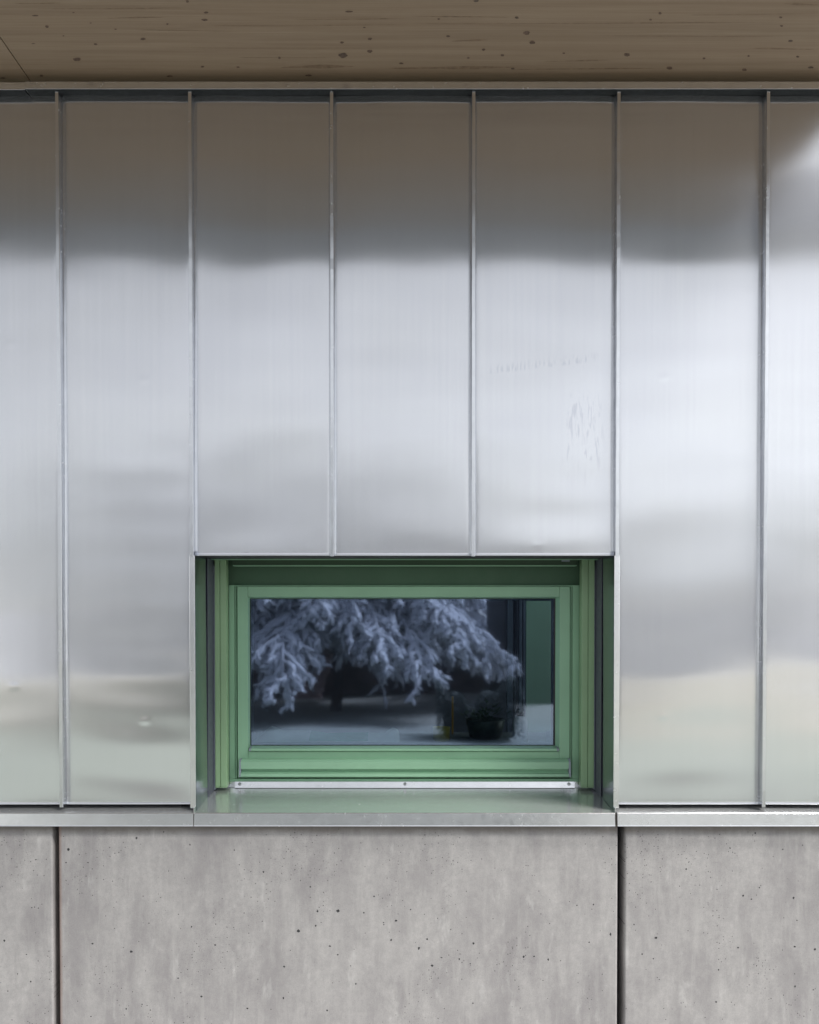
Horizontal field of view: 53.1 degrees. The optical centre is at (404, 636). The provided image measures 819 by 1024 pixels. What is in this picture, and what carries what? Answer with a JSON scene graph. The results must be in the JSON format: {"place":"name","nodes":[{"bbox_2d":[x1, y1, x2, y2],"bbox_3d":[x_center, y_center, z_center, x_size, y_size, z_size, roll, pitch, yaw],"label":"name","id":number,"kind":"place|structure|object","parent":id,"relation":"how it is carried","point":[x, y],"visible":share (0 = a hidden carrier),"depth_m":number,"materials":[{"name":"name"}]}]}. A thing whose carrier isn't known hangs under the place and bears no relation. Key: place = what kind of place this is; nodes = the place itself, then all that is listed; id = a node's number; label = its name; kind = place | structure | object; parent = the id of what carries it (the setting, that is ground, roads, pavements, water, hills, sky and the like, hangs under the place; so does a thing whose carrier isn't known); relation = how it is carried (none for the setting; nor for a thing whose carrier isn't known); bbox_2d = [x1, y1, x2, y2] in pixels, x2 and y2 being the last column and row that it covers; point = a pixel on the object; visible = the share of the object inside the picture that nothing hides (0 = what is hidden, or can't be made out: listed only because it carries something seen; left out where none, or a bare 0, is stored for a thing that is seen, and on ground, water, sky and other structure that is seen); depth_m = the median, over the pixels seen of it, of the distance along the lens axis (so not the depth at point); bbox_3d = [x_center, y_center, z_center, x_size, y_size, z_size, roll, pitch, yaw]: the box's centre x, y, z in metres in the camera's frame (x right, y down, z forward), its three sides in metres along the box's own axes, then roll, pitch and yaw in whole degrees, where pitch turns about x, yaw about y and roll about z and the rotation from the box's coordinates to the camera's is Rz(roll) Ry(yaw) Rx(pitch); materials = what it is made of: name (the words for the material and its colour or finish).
{"place":"outdoors","nodes":[
{"label":"outdoors","id":0,"kind":"place"},
{"bbox_2d":[0,804,818,1023],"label":"building wall","id":1,"kind":"structure","parent":0,"point":[617,854],"depth_m":2.56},
{"bbox_2d":[0,827,59,1023],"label":"concrete slab","id":2,"kind":"structure","parent":1,"relation":"attached to","point":[29,936],"depth_m":2.49,"materials":[{"name":"grey concrete"}]},
{"bbox_2d":[0,806,193,826],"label":"base flashing","id":3,"kind":"object","parent":2,"relation":"on","point":[97,816],"visible":1,"depth_m":2.46,"materials":[{"name":"metal"}]},
{"bbox_2d":[0,90,66,806],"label":"cladding panel","id":4,"kind":"structure","parent":1,"relation":"attached to","point":[32,657],"depth_m":2.49,"materials":[{"name":"metal"}]},
{"bbox_2d":[62,90,194,804],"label":"cladding panel","id":5,"kind":"structure","parent":1,"relation":"attached to","point":[128,309],"depth_m":2.49,"materials":[{"name":"metal"}]},
{"bbox_2d":[189,551,214,809],"bbox_3d":[-0.640,0.132,2.616,0.018,0.790,0.273,0,1,1],"label":"jamb lining","id":6,"kind":"object","parent":1,"relation":"attached to","point":[201,593],"visible":0.88,"depth_m":2.55,"materials":[{"name":"metal"}]},
{"bbox_2d":[193,90,333,556],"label":"cladding panel","id":7,"kind":"structure","parent":1,"relation":"attached to","point":[264,309],"depth_m":2.48,"materials":[{"name":"metal"}]},
{"bbox_2d":[59,814,616,1023],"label":"concrete slab","id":8,"kind":"structure","parent":1,"relation":"attached to","point":[338,925],"depth_m":2.49,"materials":[{"name":"grey concrete"}]},
{"bbox_2d":[253,601,517,731],"bbox_3d":[0.000,0.083,4.392,4.900,2.300,3.120,0,1,0],"label":"room","id":9,"kind":"object","parent":1,"relation":"in","point":[363,666],"visible":0.03,"depth_m":5.90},
{"bbox_2d":[254,732,545,741],"bbox_3d":[0.000,0.403,3.069,1.240,0.030,0.475,0,1,0],"label":"ledge","id":10,"kind":"object","parent":9,"relation":"on","point":[455,737],"visible":0.06,"depth_m":3.15,"materials":[{"name":"grey"}]},
{"bbox_2d":[433,726,449,741],"bbox_3d":[0.138,0.362,3.056,0.068,0.052,0.068,0,1,0],"label":"cup","id":11,"kind":"object","parent":10,"relation":"on","point":[441,733],"visible":1,"depth_m":3.03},
{"bbox_2d":[451,696,453,733],"bbox_3d":[0.190,0.311,3.251,0.008,0.150,0.008,0,1,0],"label":"stick","id":12,"kind":"object","parent":10,"relation":"on","point":[452,723],"visible":1,"depth_m":3.25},
{"bbox_2d":[457,697,511,739],"bbox_3d":[0.306,0.305,3.126,0.228,0.164,0.174,0,1,0],"label":"potted plant","id":13,"kind":"object","parent":10,"relation":"on","point":[484,726],"visible":1,"depth_m":3.08,"materials":[{"name":"black plant"}]},
{"bbox_2d":[512,711,527,741],"bbox_3d":[0.424,0.331,3.005,0.056,0.118,0.056,0,1,0],"label":"bottle","id":14,"kind":"object","parent":10,"relation":"on","point":[519,727],"visible":0.84,"depth_m":2.98,"materials":[{"name":"glass"}]},
{"bbox_2d":[506,601,525,731],"bbox_3d":[0.488,0.096,3.587,0.085,2.199,0.070,0,1,0],"label":"window frame","id":15,"kind":"object","parent":9,"relation":"on","point":[511,655],"visible":0.11,"depth_m":3.56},
{"bbox_2d":[525,601,601,797],"bbox_3d":[0.917,-0.104,3.614,0.767,1.799,0.030,0,1,0],"label":"green board","id":16,"kind":"object","parent":9,"relation":"in","point":[538,665],"visible":0.04,"depth_m":3.60,"materials":[{"name":"green"}]},
{"bbox_2d":[228,560,579,781],"bbox_3d":[0.000,0.110,2.763,1.258,0.755,0.119,0,1,0],"label":"window","id":17,"kind":"structure","parent":1,"relation":"attached to","point":[556,758],"depth_m":2.74,"materials":[{"name":"green timber aluminium"},{"name":"glass"},{"name":"black rubber"}]},
{"bbox_2d":[211,559,597,789],"bbox_3d":[0.000,0.124,2.713,1.268,0.762,0.058,0,1,0],"label":"window frame","id":18,"kind":"object","parent":17,"relation":"attached to","point":[586,682],"visible":1,"depth_m":2.70,"materials":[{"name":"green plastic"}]},
{"bbox_2d":[193,781,615,826],"bbox_3d":[0.000,0.527,2.606,1.270,0.080,0.296,0,1,0],"label":"window sill","id":19,"kind":"structure","parent":1,"relation":"attached to","point":[404,804],"depth_m":2.54,"materials":[{"name":"metal"}]},
{"bbox_2d":[205,556,603,558],"bbox_3d":[0.000,-0.257,2.630,1.268,0.002,0.242,0,1,0],"label":"head lining","id":20,"kind":"object","parent":1,"relation":"attached to","point":[404,557],"visible":0.56,"depth_m":2.64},
{"bbox_2d":[334,90,475,556],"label":"cladding panel","id":21,"kind":"structure","parent":1,"relation":"attached to","point":[404,315],"depth_m":2.49,"materials":[{"name":"metal"}]},
{"bbox_2d":[475,90,620,555],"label":"cladding panel","id":22,"kind":"structure","parent":1,"relation":"attached to","point":[547,310],"depth_m":2.49,"materials":[{"name":"metal"}]},
{"bbox_2d":[595,551,619,809],"bbox_3d":[0.640,0.132,2.616,0.018,0.790,0.273,0,1,-1],"label":"jamb lining","id":23,"kind":"object","parent":1,"relation":"attached to","point":[607,610],"visible":0.89,"depth_m":2.56,"materials":[{"name":"metal"}]},
{"bbox_2d":[619,90,769,806],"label":"cladding panel","id":24,"kind":"structure","parent":1,"relation":"attached to","point":[694,305],"depth_m":2.49,"materials":[{"name":"metal"}]},
{"bbox_2d":[618,827,818,1023],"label":"concrete slab","id":25,"kind":"structure","parent":1,"relation":"attached to","point":[718,925],"depth_m":2.49,"materials":[{"name":"grey concrete"}]},
{"bbox_2d":[616,806,818,826],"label":"base flashing","id":26,"kind":"object","parent":25,"relation":"on","point":[716,816],"visible":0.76,"depth_m":2.46,"materials":[{"name":"metal"}]},
{"bbox_2d":[766,95,818,804],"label":"cladding panel","id":27,"kind":"structure","parent":1,"relation":"attached to","point":[792,722],"depth_m":2.49,"materials":[{"name":"metal"}]},
{"bbox_2d":[545,731,550,741],"bbox_3d":[0.528,0.365,2.956,0.038,0.050,0.038,0,1,0],"label":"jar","id":28,"kind":"object","parent":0,"point":[547,736],"visible":0.31,"depth_m":2.94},
{"bbox_3d":[0.100,-1.800,1.375,8.200,0.260,0.328,0,1,0],"label":"roof edge beam","id":29,"kind":"object","parent":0,"visible":0},
{"bbox_2d":[0,37,30,81],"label":"soffit board","id":30,"kind":"object","parent":29,"relation":"attached to","point":[11,70],"visible":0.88,"depth_m":2.43,"materials":[{"name":"brown wood"}]},
{"bbox_2d":[0,82,28,95],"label":"top flashing","id":31,"kind":"object","parent":30,"relation":"attached to","point":[12,89],"visible":0.89,"depth_m":2.44,"materials":[{"name":"metal"}]},
{"bbox_2d":[0,0,818,81],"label":"soffit board","id":32,"kind":"object","parent":29,"relation":"attached to","point":[411,40],"visible":0.98,"depth_m":2.31,"materials":[{"name":"brown wood"}]},
{"bbox_2d":[25,82,818,94],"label":"top flashing","id":33,"kind":"object","parent":32,"relation":"attached to","point":[423,88],"visible":1,"depth_m":2.44,"materials":[{"name":"metal"}]}
]}

